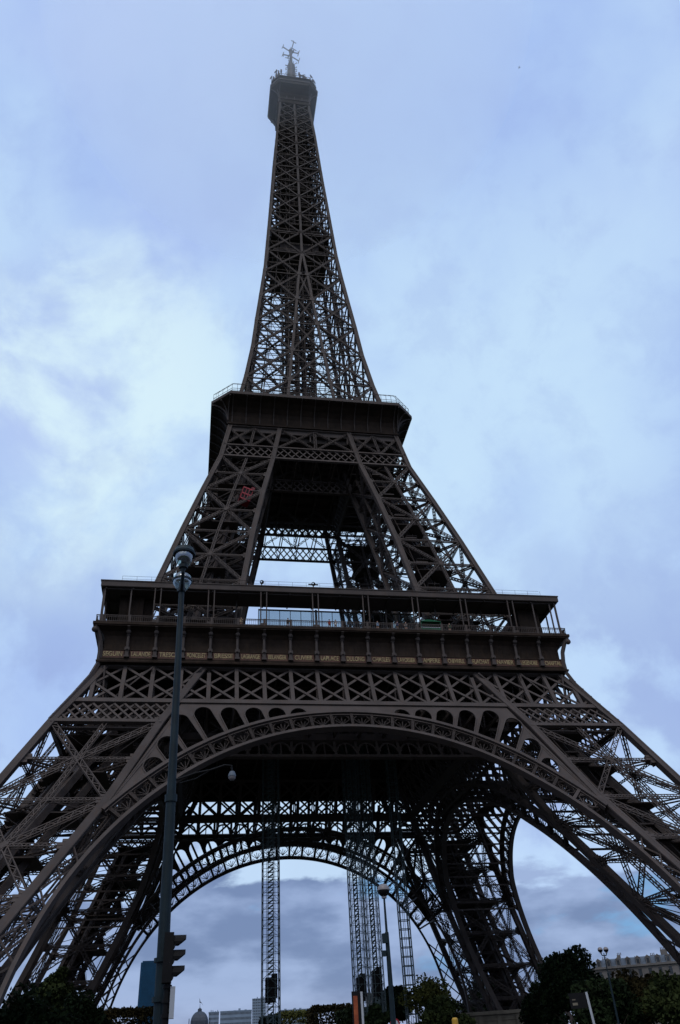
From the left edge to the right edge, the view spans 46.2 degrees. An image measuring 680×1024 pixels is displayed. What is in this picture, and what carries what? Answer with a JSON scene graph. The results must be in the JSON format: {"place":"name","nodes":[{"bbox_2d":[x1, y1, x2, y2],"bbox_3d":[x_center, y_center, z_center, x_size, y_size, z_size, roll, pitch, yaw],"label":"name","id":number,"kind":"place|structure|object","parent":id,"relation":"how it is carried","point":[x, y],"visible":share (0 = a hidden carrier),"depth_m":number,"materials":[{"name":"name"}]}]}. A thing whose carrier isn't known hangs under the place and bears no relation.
{"place":"outdoors","nodes":[
{"label":"outdoors","id":0,"kind":"place"},
{"bbox_2d":[136,961,155,1023],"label":"skyscraper","id":1,"kind":"structure","parent":0,"point":[147,982],"depth_m":2194.08,"materials":[{"name":"blue glass"}]},
{"bbox_2d":[188,1008,209,1023],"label":"domed building","id":2,"kind":"structure","parent":0,"point":[200,1016],"depth_m":953.55,"materials":[{"name":"stone"}]},
{"bbox_2d":[208,1010,218,1023],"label":"building","id":3,"kind":"structure","parent":0,"point":[213,1017],"depth_m":1256.94,"materials":[{"name":"concrete"}]},
{"bbox_2d":[220,1008,251,1023],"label":"building","id":4,"kind":"structure","parent":0,"point":[239,1016],"depth_m":1176.64,"materials":[{"name":"concrete"}]},
{"bbox_2d":[252,997,265,1023],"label":"building","id":5,"kind":"structure","parent":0,"point":[256,1008],"depth_m":1608.11,"materials":[{"name":"grey glass"}]},
{"bbox_2d":[281,1008,308,1023],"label":"building","id":6,"kind":"structure","parent":0,"point":[295,1009],"depth_m":1271.38,"materials":[{"name":"concrete"}]},
{"bbox_2d":[275,1009,317,1023],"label":"clipped tree","id":7,"kind":"object","parent":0,"point":[293,1015],"visible":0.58,"depth_m":214.10,"materials":[{"name":"green plant"}]},
{"bbox_2d":[0,0,679,1023],"label":"sky","id":8,"kind":"structure","parent":0,"point":[507,235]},
{"bbox_2d":[594,947,679,1023],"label":"apartment block","id":9,"kind":"structure","parent":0,"point":[646,964],"depth_m":248.66,"materials":[{"name":"stone"}]},
{"bbox_2d":[637,968,642,976],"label":"window","id":10,"kind":"structure","parent":9,"relation":"in","point":[640,971],"depth_m":247.17,"materials":[{"name":"grey glass"}]},
{"bbox_2d":[668,965,673,973],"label":"window","id":11,"kind":"structure","parent":9,"relation":"in","point":[669,966],"depth_m":245.16,"materials":[{"name":"grey glass"}]},
{"label":"esplanade","id":12,"kind":"structure","parent":0,"visible":0},
{"bbox_2d":[0,982,83,1023],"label":"broadleaf tree","id":13,"kind":"object","parent":12,"relation":"on","point":[22,1008],"visible":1,"depth_m":95.00,"materials":[{"name":"green plant"}]},
{"bbox_2d":[32,966,74,1014],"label":"broadleaf tree","id":14,"kind":"object","parent":12,"relation":"on","point":[57,986],"visible":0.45,"depth_m":122.72,"materials":[{"name":"green plant"}]},
{"bbox_2d":[59,987,112,1023],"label":"broadleaf tree","id":15,"kind":"object","parent":12,"relation":"on","point":[85,1007],"visible":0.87,"depth_m":113.19,"materials":[{"name":"green plant"}]},
{"bbox_2d":[104,1006,153,1023],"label":"clipped tree","id":16,"kind":"object","parent":12,"relation":"on","point":[142,1014],"visible":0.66,"depth_m":143.38,"materials":[{"name":"green plant"}]},
{"bbox_2d":[258,1014,281,1023],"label":"broadleaf tree","id":17,"kind":"object","parent":12,"relation":"on","point":[264,1020],"visible":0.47,"depth_m":133.50,"materials":[{"name":"green plant"}]},
{"bbox_2d":[261,725,280,1023],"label":"hoist mast","id":18,"kind":"object","parent":12,"relation":"on","point":[272,991],"visible":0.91,"depth_m":134.26,"materials":[{"name":"metal"}]},
{"bbox_2d":[306,1002,351,1023],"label":"clipped tree","id":19,"kind":"object","parent":12,"relation":"on","point":[312,1016],"visible":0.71,"depth_m":189.77,"materials":[{"name":"green plant"}]},
{"bbox_2d":[0,40,679,1023],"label":"iron tower","id":20,"kind":"structure","parent":12,"relation":"on","point":[444,710],"depth_m":139.18,"materials":[{"name":"metal"}]},
{"bbox_2d":[238,486,254,506],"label":"lift cabin","id":21,"kind":"object","parent":20,"relation":"attached to","point":[245,493],"visible":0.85,"depth_m":152.54,"materials":[{"name":"red metal"}]},
{"bbox_2d":[241,488,251,499],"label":"cabin window","id":22,"kind":"structure","parent":21,"relation":"in","point":[250,492],"depth_m":153.06,"materials":[{"name":"black paint"}]},
{"bbox_2d":[419,619,440,629],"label":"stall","id":23,"kind":"object","parent":20,"relation":"on","point":[428,621],"visible":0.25,"depth_m":128.79,"materials":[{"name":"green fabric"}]},
{"bbox_2d":[334,1007,368,1023],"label":"clipped tree","id":24,"kind":"object","parent":12,"relation":"on","point":[342,1016],"visible":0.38,"depth_m":172.90,"materials":[{"name":"green plant"}]},
{"bbox_2d":[340,732,369,1022],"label":"hoist mast","id":25,"kind":"object","parent":12,"relation":"on","point":[361,984],"visible":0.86,"depth_m":137.34,"materials":[{"name":"metal"}]},
{"bbox_2d":[351,991,363,1023],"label":"post","id":26,"kind":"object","parent":12,"relation":"on","point":[357,1008],"depth_m":59.37,"materials":[{"name":"orange paint"}]},
{"bbox_2d":[353,732,386,1011],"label":"hoist mast","id":27,"kind":"object","parent":12,"relation":"on","point":[376,982],"visible":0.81,"depth_m":137.81,"materials":[{"name":"metal"}]},
{"bbox_2d":[364,1003,390,1023],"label":"broadleaf tree","id":28,"kind":"object","parent":12,"relation":"on","point":[374,1015],"visible":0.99,"depth_m":109.01,"materials":[{"name":"green plant"}]},
{"bbox_2d":[374,985,411,1022],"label":"broadleaf tree","id":29,"kind":"object","parent":12,"relation":"on","point":[400,1014],"visible":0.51,"depth_m":142.59,"materials":[{"name":"green plant"}]},
{"bbox_2d":[383,744,418,1023],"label":"hoist mast","id":30,"kind":"object","parent":12,"relation":"on","point":[399,912],"visible":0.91,"depth_m":138.79,"materials":[{"name":"metal"}]},
{"bbox_2d":[396,972,451,1023],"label":"broadleaf tree","id":31,"kind":"object","parent":12,"relation":"on","point":[424,992],"visible":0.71,"depth_m":126.58,"materials":[{"name":"green plant"}]},
{"bbox_2d":[414,994,475,1023],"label":"broadleaf tree","id":32,"kind":"object","parent":12,"relation":"on","point":[442,1010],"visible":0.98,"depth_m":116.43,"materials":[{"name":"green plant"}]},
{"bbox_2d":[452,1017,457,1023],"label":"marker post","id":33,"kind":"object","parent":12,"relation":"on","point":[455,1020],"visible":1,"depth_m":50.10,"materials":[{"name":"yellow paint"}]},
{"bbox_2d":[458,976,503,1012],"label":"broadleaf tree","id":34,"kind":"object","parent":12,"relation":"on","point":[473,1008],"visible":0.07,"depth_m":189.56,"materials":[{"name":"green plant"}]},
{"bbox_2d":[460,1009,523,1023],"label":"wall","id":35,"kind":"structure","parent":12,"relation":"on","point":[500,1017],"depth_m":158.07,"materials":[{"name":"beige stone"}]},
{"bbox_2d":[518,980,569,1023],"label":"broadleaf tree","id":36,"kind":"object","parent":12,"relation":"on","point":[528,1014],"visible":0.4,"depth_m":143.60,"materials":[{"name":"green plant"}]},
{"bbox_2d":[529,944,607,1023],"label":"broadleaf tree","id":37,"kind":"object","parent":12,"relation":"on","point":[560,974],"visible":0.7,"depth_m":124.00,"materials":[{"name":"green plant"}]},
{"bbox_2d":[566,976,647,1023],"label":"broadleaf tree","id":38,"kind":"object","parent":12,"relation":"on","point":[628,1006],"visible":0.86,"depth_m":96.82,"materials":[{"name":"green plant"}]},
{"bbox_2d":[598,947,619,1023],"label":"street lamp","id":39,"kind":"object","parent":12,"relation":"on","point":[600,949],"visible":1,"depth_m":76.22,"materials":[{"name":"grey metal"}]},
{"bbox_2d":[610,968,667,1023],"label":"broadleaf tree","id":40,"kind":"object","parent":12,"relation":"on","point":[636,983],"visible":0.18,"depth_m":105.53,"materials":[{"name":"green plant"}]},
{"bbox_2d":[639,969,679,1023],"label":"broadleaf tree","id":41,"kind":"object","parent":12,"relation":"on","point":[660,999],"visible":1,"depth_m":94.57,"materials":[{"name":"green plant"}]},
{"bbox_3d":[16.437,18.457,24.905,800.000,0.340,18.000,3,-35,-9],"label":"pavement","id":42,"kind":"structure","parent":0,"visible":0},
{"bbox_2d":[377,884,395,1023],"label":"street lamp","id":43,"kind":"object","parent":42,"relation":"on","point":[383,890],"visible":1,"depth_m":28.00,"materials":[{"name":"grey metal"}]},
{"bbox_2d":[568,992,594,1023],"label":"notice board","id":44,"kind":"object","parent":42,"relation":"on","point":[579,1000],"visible":1,"depth_m":28.89,"materials":[{"name":"black paint"}]},
{"label":"road","id":45,"kind":"structure","parent":0,"visible":0},
{"bbox_2d":[151,545,195,1023],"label":"street lamp","id":46,"kind":"object","parent":45,"relation":"on","point":[183,554],"visible":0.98,"depth_m":11.58,"materials":[{"name":"grey metal"}]},
{"bbox_2d":[176,764,235,783],"bbox_3d":[-2.026,3.924,11.952,0.932,0.286,0.120,3,-35,-9],"label":"dome camera","id":47,"kind":"object","parent":46,"relation":"attached to","point":[232,775],"visible":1,"depth_m":11.96,"materials":[{"name":"black paint"}]},
{"bbox_2d":[161,932,185,1023],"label":"traffic light","id":48,"kind":"object","parent":45,"relation":"on","point":[171,955],"visible":1,"depth_m":10.12,"materials":[{"name":"black paint"}]}
]}

